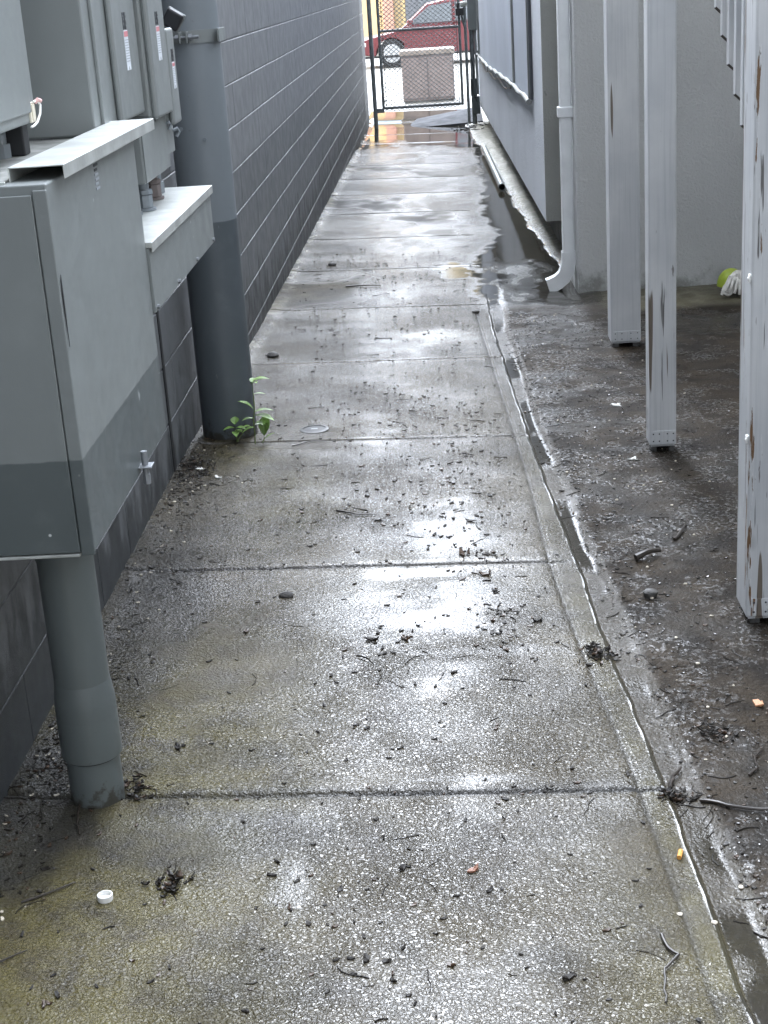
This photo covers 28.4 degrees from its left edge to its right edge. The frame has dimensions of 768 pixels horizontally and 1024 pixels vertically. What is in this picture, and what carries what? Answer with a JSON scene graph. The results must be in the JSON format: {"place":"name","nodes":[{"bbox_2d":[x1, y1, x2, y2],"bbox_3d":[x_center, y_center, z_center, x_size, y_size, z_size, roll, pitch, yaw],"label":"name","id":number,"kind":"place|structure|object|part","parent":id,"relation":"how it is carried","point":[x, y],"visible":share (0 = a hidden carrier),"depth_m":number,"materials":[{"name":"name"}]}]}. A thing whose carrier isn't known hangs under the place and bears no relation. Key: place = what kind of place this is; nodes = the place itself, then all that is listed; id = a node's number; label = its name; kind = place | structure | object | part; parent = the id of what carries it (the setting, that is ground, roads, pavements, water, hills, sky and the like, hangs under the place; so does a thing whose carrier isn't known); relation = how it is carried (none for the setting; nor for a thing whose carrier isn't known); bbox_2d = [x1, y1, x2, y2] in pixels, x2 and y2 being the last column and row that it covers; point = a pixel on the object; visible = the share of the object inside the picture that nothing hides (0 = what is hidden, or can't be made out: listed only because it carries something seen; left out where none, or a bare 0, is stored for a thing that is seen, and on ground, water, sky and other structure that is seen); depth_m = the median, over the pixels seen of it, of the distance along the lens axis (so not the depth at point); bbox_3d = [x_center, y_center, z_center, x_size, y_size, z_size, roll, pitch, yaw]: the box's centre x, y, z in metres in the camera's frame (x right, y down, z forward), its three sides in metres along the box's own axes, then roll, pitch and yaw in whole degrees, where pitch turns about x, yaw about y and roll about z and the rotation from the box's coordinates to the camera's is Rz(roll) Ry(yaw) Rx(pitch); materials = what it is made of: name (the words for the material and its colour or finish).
{"place":"outdoors","nodes":[
{"label":"outdoors","id":0,"kind":"place"},
{"bbox_2d":[0,108,767,1023],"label":"path","id":1,"kind":"structure","parent":0,"point":[408,204],"depth_m":3.77,"materials":[{"name":"concrete"}]},
{"bbox_2d":[0,949,27,961],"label":"twig","id":2,"kind":"object","parent":1,"relation":"on","point":[12,955],"visible":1,"depth_m":2.77,"materials":[{"name":"wood"}]},
{"bbox_2d":[42,999,52,1008],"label":"dead leaf","id":3,"kind":"object","parent":1,"relation":"on","point":[46,1001],"visible":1,"depth_m":2.64,"materials":[{"name":"brown plant"}]},
{"bbox_2d":[21,881,75,902],"bbox_3d":[-0.655,0.744,2.968,0.113,0.006,0.009,-15,22,-30],"label":"twig","id":4,"kind":"object","parent":1,"relation":"on","point":[32,898],"visible":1,"depth_m":2.96,"materials":[{"name":"wood"}]},
{"bbox_2d":[76,804,80,834],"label":"twig","id":5,"kind":"object","parent":1,"relation":"on","point":[79,807],"visible":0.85,"depth_m":3.22,"materials":[{"name":"black wood"}]},
{"bbox_2d":[35,552,124,808],"bbox_3d":[-0.643,0.344,3.224,0.130,0.661,0.130,-3,19,3],"label":"conduit riser","id":6,"kind":"object","parent":1,"relation":"on","point":[87,717],"visible":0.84,"depth_m":3.18,"materials":[{"name":"grey metal"}]},
{"bbox_2d":[97,890,112,903],"bbox_3d":[-0.541,0.746,2.941,0.030,0.012,0.030,-3,19,3],"label":"bottle cap","id":7,"kind":"object","parent":1,"relation":"on","point":[104,896],"visible":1,"depth_m":2.94,"materials":[{"name":"white plastic"}]},
{"bbox_2d":[121,771,156,800],"bbox_3d":[-0.542,0.605,3.345,0.103,0.035,0.139,2,20,17],"label":"leaf clump","id":8,"kind":"object","parent":1,"relation":"on","point":[137,787],"visible":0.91,"depth_m":3.33,"materials":[{"name":"black plant"}]},
{"bbox_2d":[141,864,194,900],"bbox_3d":[-0.413,0.722,2.984,0.094,0.022,0.104,11,24,35],"label":"leaf clump","id":9,"kind":"object","parent":1,"relation":"on","point":[177,876],"visible":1,"depth_m":2.98,"materials":[{"name":"plant"}]},
{"bbox_2d":[175,742,185,750],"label":"dead leaf","id":10,"kind":"object","parent":1,"relation":"on","point":[177,746],"visible":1,"depth_m":3.52,"materials":[{"name":"black plant"}]},
{"bbox_2d":[170,448,224,482],"bbox_3d":[-0.692,-0.179,5.582,0.211,0.044,0.494,-3,19,3],"label":"leaf clump","id":11,"kind":"object","parent":1,"relation":"on","point":[192,466],"visible":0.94,"depth_m":5.53,"materials":[{"name":"brown plant"}]},
{"bbox_2d":[224,417,249,441],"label":"weed","id":12,"kind":"object","parent":1,"relation":"on","point":[234,420],"visible":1,"depth_m":5.89,"materials":[{"name":"green plant"}]},
{"bbox_2d":[237,376,273,443],"bbox_3d":[-0.483,-0.385,5.832,0.139,0.265,0.084,4,21,22],"label":"weed","id":13,"kind":"object","parent":1,"relation":"on","point":[252,380],"visible":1,"depth_m":5.83,"materials":[{"name":"green plant"}]},
{"bbox_2d":[258,417,272,442],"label":"weed","id":14,"kind":"object","parent":1,"relation":"on","point":[263,428],"visible":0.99,"depth_m":5.87,"materials":[{"name":"green plant"}]},
{"bbox_2d":[266,351,278,357],"bbox_3d":[-0.549,-0.775,7.478,0.062,0.035,0.051,-3,19,3],"label":"stone","id":15,"kind":"object","parent":1,"relation":"on","point":[272,354],"visible":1,"depth_m":7.46,"materials":[{"name":"grey stone"}]},
{"bbox_2d":[279,591,293,597],"bbox_3d":[-0.282,0.236,4.357,0.043,0.021,0.024,-3,19,3],"label":"stone","id":16,"kind":"object","parent":1,"relation":"on","point":[286,594],"visible":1,"depth_m":4.35,"materials":[{"name":"grey stone"}]},
{"bbox_2d":[292,440,326,445],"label":"twig","id":17,"kind":"object","parent":1,"relation":"on","point":[308,441],"visible":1,"depth_m":5.84,"materials":[{"name":"wood"}]},
{"bbox_2d":[300,425,328,433],"bbox_3d":[-0.277,-0.321,6.049,0.116,0.026,0.116,-3,19,3],"label":"drain cover","id":18,"kind":"object","parent":1,"relation":"in","point":[311,429],"visible":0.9,"depth_m":6.04,"materials":[{"name":"metal"}]},
{"bbox_2d":[336,509,374,514],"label":"twig","id":19,"kind":"object","parent":1,"relation":"on","point":[353,513],"visible":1,"depth_m":5.00,"materials":[{"name":"wood"}]},
{"bbox_2d":[345,284,380,286],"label":"twig","id":20,"kind":"object","parent":1,"relation":"on","point":[362,285],"visible":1,"depth_m":9.35,"materials":[{"name":"wood"}]},
{"bbox_2d":[365,636,378,643],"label":"dead leaf","id":21,"kind":"object","parent":1,"relation":"on","point":[371,638],"visible":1,"depth_m":4.04,"materials":[{"name":"plant"}]},
{"bbox_2d":[366,0,378,128],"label":"gate post","id":22,"kind":"object","parent":1,"relation":"on","point":[371,51],"visible":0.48,"depth_m":21.41,"materials":[{"name":"metal"}]},
{"bbox_2d":[376,0,463,112],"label":"chain link gate","id":23,"kind":"structure","parent":22,"relation":"attached to","point":[384,108],"depth_m":21.36,"materials":[{"name":"black metal"}]},
{"bbox_2d":[0,313,767,912],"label":"grit","id":24,"kind":"object","parent":1,"relation":"on","point":[596,535],"visible":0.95,"depth_m":4.83,"materials":[{"name":"gravel"}]},
{"bbox_2d":[0,122,767,1023],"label":"leaf litter","id":25,"kind":"object","parent":1,"relation":"on","point":[340,888],"visible":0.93,"depth_m":4.08,"materials":[{"name":"brown plant"}]},
{"bbox_2d":[399,864,410,870],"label":"dead leaf","id":26,"kind":"object","parent":1,"relation":"on","point":[402,867],"visible":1,"depth_m":3.01,"materials":[{"name":"black plant"}]},
{"bbox_2d":[401,635,412,640],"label":"dead leaf","id":27,"kind":"object","parent":1,"relation":"on","point":[406,637],"visible":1,"depth_m":4.04,"materials":[{"name":"brown plant"}]},
{"bbox_2d":[411,106,482,126],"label":"ramp","id":28,"kind":"structure","parent":1,"relation":"on","point":[457,118],"depth_m":22.02,"materials":[{"name":"concrete"}]},
{"bbox_2d":[459,548,469,557],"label":"dead leaf","id":29,"kind":"object","parent":1,"relation":"on","point":[461,553],"visible":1,"depth_m":4.62,"materials":[{"name":"brown plant"}]},
{"bbox_2d":[463,0,470,123],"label":"gate post","id":30,"kind":"object","parent":1,"relation":"on","point":[467,70],"visible":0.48,"depth_m":21.39,"materials":[{"name":"black metal"}]},
{"bbox_2d":[455,0,466,26],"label":"gate lock","id":31,"kind":"object","parent":30,"relation":"attached to","point":[459,11],"visible":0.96,"depth_m":21.06,"materials":[{"name":"black metal"}]},
{"bbox_2d":[467,863,478,872],"bbox_3d":[0.176,0.702,2.989,0.030,0.013,0.013,-12,21,-21],"label":"bark chip","id":32,"kind":"object","parent":1,"relation":"on","point":[475,868],"visible":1,"depth_m":2.99,"materials":[{"name":"beige wood"}]},
{"bbox_2d":[479,569,490,576],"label":"dead leaf","id":33,"kind":"object","parent":1,"relation":"on","point":[484,574],"visible":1,"depth_m":4.45,"materials":[{"name":"brown plant"}]},
{"bbox_2d":[481,146,504,190],"bbox_3d":[1.116,-3.575,15.657,0.066,0.113,3.761,-3,19,2],"label":"steel pipe","id":34,"kind":"object","parent":1,"relation":"on","point":[495,172],"visible":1,"depth_m":15.12,"materials":[{"name":"silver metal"}]},
{"bbox_2d":[562,971,576,980],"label":"dead leaf","id":35,"kind":"object","parent":1,"relation":"on","point":[570,976],"visible":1,"depth_m":2.66,"materials":[{"name":"grey plant"}]},
{"bbox_2d":[578,641,621,665],"bbox_3d":[0.556,0.360,3.906,0.120,0.032,0.130,-3,19,3],"label":"leaf clump","id":36,"kind":"object","parent":1,"relation":"on","point":[597,651],"visible":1,"depth_m":3.90,"materials":[{"name":"plant"}]},
{"bbox_2d":[603,0,640,346],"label":"timber post","id":37,"kind":"object","parent":1,"relation":"on","point":[621,73],"visible":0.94,"depth_m":7.10,"materials":[{"name":"paint"}]},
{"bbox_2d":[634,548,660,560],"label":"twig","id":38,"kind":"object","parent":1,"relation":"on","point":[640,555],"visible":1,"depth_m":4.52,"materials":[{"name":"wood"}]},
{"bbox_2d":[643,588,657,597],"bbox_3d":[0.746,0.230,4.248,0.039,0.032,0.035,7,22,28],"label":"stone","id":39,"kind":"object","parent":1,"relation":"on","point":[649,592],"visible":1,"depth_m":4.24,"materials":[{"name":"grey stone"}]},
{"bbox_2d":[644,0,675,451],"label":"timber post","id":40,"kind":"object","parent":1,"relation":"on","point":[660,136],"visible":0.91,"depth_m":5.25,"materials":[{"name":"paint"}]},
{"bbox_2d":[660,933,679,1002],"bbox_3d":[0.506,0.801,2.672,0.034,0.009,0.197,-1,20,9],"label":"twig","id":41,"kind":"object","parent":1,"relation":"on","point":[668,947],"visible":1,"depth_m":2.69,"materials":[{"name":"grey wood"}]},
{"bbox_2d":[668,766,681,788],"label":"twig","id":42,"kind":"object","parent":1,"relation":"on","point":[673,775],"visible":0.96,"depth_m":3.30,"materials":[{"name":"grey wood"}]},
{"bbox_2d":[673,523,685,540],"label":"twig","id":43,"kind":"object","parent":1,"relation":"on","point":[678,534],"visible":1,"depth_m":4.69,"materials":[{"name":"wood"}]},
{"bbox_2d":[657,786,701,806],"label":"leaf clump","id":44,"kind":"object","parent":1,"relation":"on","point":[675,796],"visible":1,"depth_m":3.23,"materials":[{"name":"black plant"}]},
{"bbox_2d":[677,849,682,859],"bbox_3d":[0.587,0.679,3.010,0.010,0.010,0.025,3,20,18],"label":"cigarette butt","id":45,"kind":"object","parent":1,"relation":"on","point":[679,854],"visible":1,"depth_m":3.00,"materials":[{"name":"orange paper"}]},
{"bbox_2d":[694,714,738,745],"bbox_3d":[0.762,0.490,3.487,0.095,0.028,0.150,-3,19,3],"label":"leaf clump","id":46,"kind":"object","parent":1,"relation":"on","point":[711,730],"visible":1,"depth_m":3.47,"materials":[{"name":"black plant"}]},
{"bbox_2d":[717,268,740,295],"bbox_3d":[1.953,-1.285,8.414,0.202,0.134,0.220,-3,19,3],"label":"mop head","id":47,"kind":"object","parent":1,"relation":"on","point":[729,281],"visible":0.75,"depth_m":8.34},
{"bbox_2d":[699,799,767,810],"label":"twig","id":48,"kind":"object","parent":1,"relation":"on","point":[728,805],"visible":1,"depth_m":3.16,"materials":[{"name":"grey wood"}]},
{"bbox_2d":[736,0,767,622],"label":"timber post","id":49,"kind":"object","parent":1,"relation":"on","point":[752,564],"visible":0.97,"depth_m":3.81,"materials":[{"name":"paint"}]},
{"bbox_2d":[748,747,762,775],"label":"twig","id":50,"kind":"object","parent":1,"relation":"on","point":[755,769],"visible":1,"depth_m":3.32,"materials":[{"name":"grey wood"}]},
{"bbox_2d":[752,699,763,706],"bbox_3d":[0.887,0.454,3.590,0.024,0.010,0.030,-3,19,3],"label":"bark chip","id":51,"kind":"object","parent":1,"relation":"on","point":[757,702],"visible":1,"depth_m":3.59,"materials":[{"name":"beige wood"}]},
{"bbox_2d":[362,0,405,35],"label":"yellow building","id":52,"kind":"structure","parent":0,"point":[373,15],"depth_m":55.12,"materials":[{"name":"paint"}]},
{"bbox_2d":[405,0,435,22],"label":"grey building","id":53,"kind":"structure","parent":0,"point":[412,7],"depth_m":54.26,"materials":[{"name":"paint"}]},
{"bbox_2d":[418,0,435,9],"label":"shop window","id":54,"kind":"structure","parent":53,"relation":"in","point":[421,2],"depth_m":54.14,"materials":[{"name":"grey glass"}]},
{"bbox_2d":[366,53,477,114],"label":"road","id":55,"kind":"structure","parent":0,"point":[378,84],"depth_m":29.48,"materials":[{"name":"grey asphalt"}]},
{"bbox_2d":[364,0,474,67],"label":"parked car","id":56,"kind":"object","parent":55,"relation":"on","point":[375,45],"visible":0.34,"depth_m":36.27,"materials":[{"name":"red paint"}]},
{"bbox_3d":[1.064,-11.324,36.284,1.180,0.630,0.014,-3,19,3],"label":"door","id":57,"kind":"part","parent":56,"relation":"part of","materials":[{"name":"red paint"}]},
{"bbox_3d":[1.087,-11.907,36.201,1.048,0.440,0.020,-3,19,3],"label":"window","id":58,"kind":"part","parent":56,"relation":"part of","materials":[{"name":"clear glass"}]},
{"bbox_3d":[2.422,-11.978,36.134,1.468,0.430,0.020,-3,19,3],"label":"window","id":59,"kind":"part","parent":56,"relation":"part of","materials":[{"name":"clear glass"}]},
{"bbox_3d":[2.117,-11.376,36.233,0.850,0.630,0.014,-3,19,3],"label":"door","id":60,"kind":"part","parent":56,"relation":"part of","materials":[{"name":"red paint"}]},
{"bbox_2d":[399,46,454,103],"bbox_3d":[0.754,-7.474,25.931,0.940,0.866,0.660,-3,19,3],"label":"utility cabinet","id":61,"kind":"object","parent":55,"relation":"on","point":[428,75],"visible":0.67,"depth_m":25.64,"materials":[{"name":"beige metal"}]},
{"bbox_3d":[0.533,-7.336,25.661,0.410,0.660,0.015,-3,19,3],"label":"door","id":62,"kind":"part","parent":61,"relation":"part of","materials":[{"name":"brown paint"}]},
{"bbox_3d":[0.962,-7.357,25.640,0.410,0.660,0.015,-3,19,3],"label":"door","id":63,"kind":"part","parent":61,"relation":"part of","materials":[{"name":"brown paint"}]},
{"bbox_2d":[447,962,455,966],"bbox_3d":[0.119,0.806,2.707,0.016,0.009,0.010,1,20,12],"label":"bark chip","id":64,"kind":"object","parent":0,"point":[450,964],"visible":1,"depth_m":2.71,"materials":[{"name":"brown plant"}]},
{"label":"ground","id":65,"kind":"structure","parent":0,"visible":0},
{"bbox_2d":[0,0,369,803],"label":"block building","id":66,"kind":"structure","parent":65,"relation":"on","point":[296,94],"depth_m":8.24,"materials":[{"name":"paint"}]},
{"bbox_2d":[0,0,32,159],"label":"meter box","id":67,"kind":"object","parent":66,"relation":"attached to","point":[16,97],"visible":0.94,"depth_m":3.06,"materials":[{"name":"paint"}]},
{"bbox_2d":[29,97,41,127],"bbox_3d":[-0.729,-0.836,3.175,0.023,0.059,0.057,-3,19,3],"label":"meter seal","id":68,"kind":"object","parent":67,"relation":"attached to","point":[32,115],"visible":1,"depth_m":3.18,"materials":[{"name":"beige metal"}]},
{"bbox_2d":[20,0,144,138],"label":"meter cabinet","id":69,"kind":"object","parent":66,"relation":"attached to","point":[84,65],"visible":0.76,"depth_m":3.52,"materials":[{"name":"metal"}]},
{"bbox_3d":[-0.685,-1.516,3.745,0.016,1.055,0.308,-3,19,3],"label":"door","id":70,"kind":"part","parent":69,"relation":"part of","materials":[{"name":"paint"}]},
{"bbox_2d":[0,139,165,560],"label":"electrical cabinet","id":71,"kind":"object","parent":66,"relation":"attached to","point":[82,423],"visible":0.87,"depth_m":2.94,"materials":[{"name":"metal"}]},
{"bbox_2d":[7,118,154,181],"bbox_3d":[-0.624,-0.778,3.235,0.105,0.032,0.956,-3,19,3],"label":"metal channel","id":72,"kind":"object","parent":71,"relation":"on","point":[77,153],"visible":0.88,"depth_m":3.09,"materials":[{"name":"grey metal"}]},
{"bbox_2d":[53,115,171,214],"bbox_3d":[-0.733,-0.960,4.200,0.253,0.232,0.396,-3,19,3],"label":"junction box","id":73,"kind":"object","parent":66,"relation":"attached to","point":[152,155],"visible":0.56,"depth_m":4.13,"materials":[{"name":"paint"}]},
{"bbox_2d":[128,0,172,119],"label":"disconnect box","id":74,"kind":"object","parent":66,"relation":"attached to","point":[152,51],"visible":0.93,"depth_m":4.08,"materials":[{"name":"paint"}]},
{"bbox_2d":[157,123,180,192],"bbox_3d":[-0.725,-1.044,4.492,0.250,0.196,0.181,-3,19,3],"label":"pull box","id":75,"kind":"object","parent":66,"relation":"attached to","point":[170,133],"visible":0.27,"depth_m":4.47,"materials":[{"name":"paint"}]},
{"bbox_2d":[164,27,180,124],"bbox_3d":[-0.734,-1.250,4.375,0.262,0.265,0.121,-3,19,3],"label":"electrical box","id":76,"kind":"object","parent":66,"relation":"attached to","point":[173,117],"visible":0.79,"depth_m":4.35,"materials":[{"name":"paint"}]},
{"bbox_2d":[163,6,185,32],"bbox_3d":[-0.753,-1.612,4.976,0.209,0.085,0.049,-3,19,3],"label":"antenna box","id":77,"kind":"object","parent":66,"relation":"attached to","point":[173,18],"visible":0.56,"depth_m":4.95,"materials":[{"name":"black plastic"}]},
{"bbox_2d":[142,185,214,312],"bbox_3d":[-0.691,-0.730,4.148,0.317,0.170,1.059,-3,19,3],"label":"wireway","id":78,"kind":"object","parent":66,"relation":"attached to","point":[179,238],"visible":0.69,"depth_m":4.06,"materials":[{"name":"paint"}]},
{"bbox_2d":[161,0,257,439],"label":"riser pipe","id":79,"kind":"object","parent":66,"relation":"attached to","point":[202,156],"visible":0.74,"depth_m":5.69,"materials":[{"name":"metal"}]},
{"bbox_2d":[476,0,742,293],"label":"stucco building","id":80,"kind":"structure","parent":65,"relation":"on","point":[709,160],"depth_m":8.60,"materials":[{"name":"paint"}]},
{"bbox_2d":[467,0,479,123],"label":"gate post","id":81,"kind":"object","parent":80,"relation":"attached to","point":[472,29],"visible":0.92,"depth_m":21.09,"materials":[{"name":"metal"}]},
{"bbox_2d":[476,0,532,99],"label":"wall panel","id":82,"kind":"structure","parent":80,"relation":"attached to","point":[504,41],"depth_m":13.01,"materials":[{"name":"paint"}]},
{"bbox_2d":[475,53,530,104],"bbox_3d":[1.141,-4.628,15.916,0.048,0.282,11.451,-3,19,3],"label":"window sill","id":83,"kind":"structure","parent":82,"relation":"attached to","point":[522,94],"depth_m":13.43,"materials":[{"name":"paint"}]},
{"bbox_2d":[545,0,575,290],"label":"downspout","id":84,"kind":"object","parent":80,"relation":"attached to","point":[560,278],"visible":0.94,"depth_m":8.69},
{"bbox_2d":[714,0,744,127],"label":"wooden staircase","id":85,"kind":"structure","parent":80,"relation":"attached to","point":[732,23],"depth_m":4.72,"materials":[{"name":"paint"}]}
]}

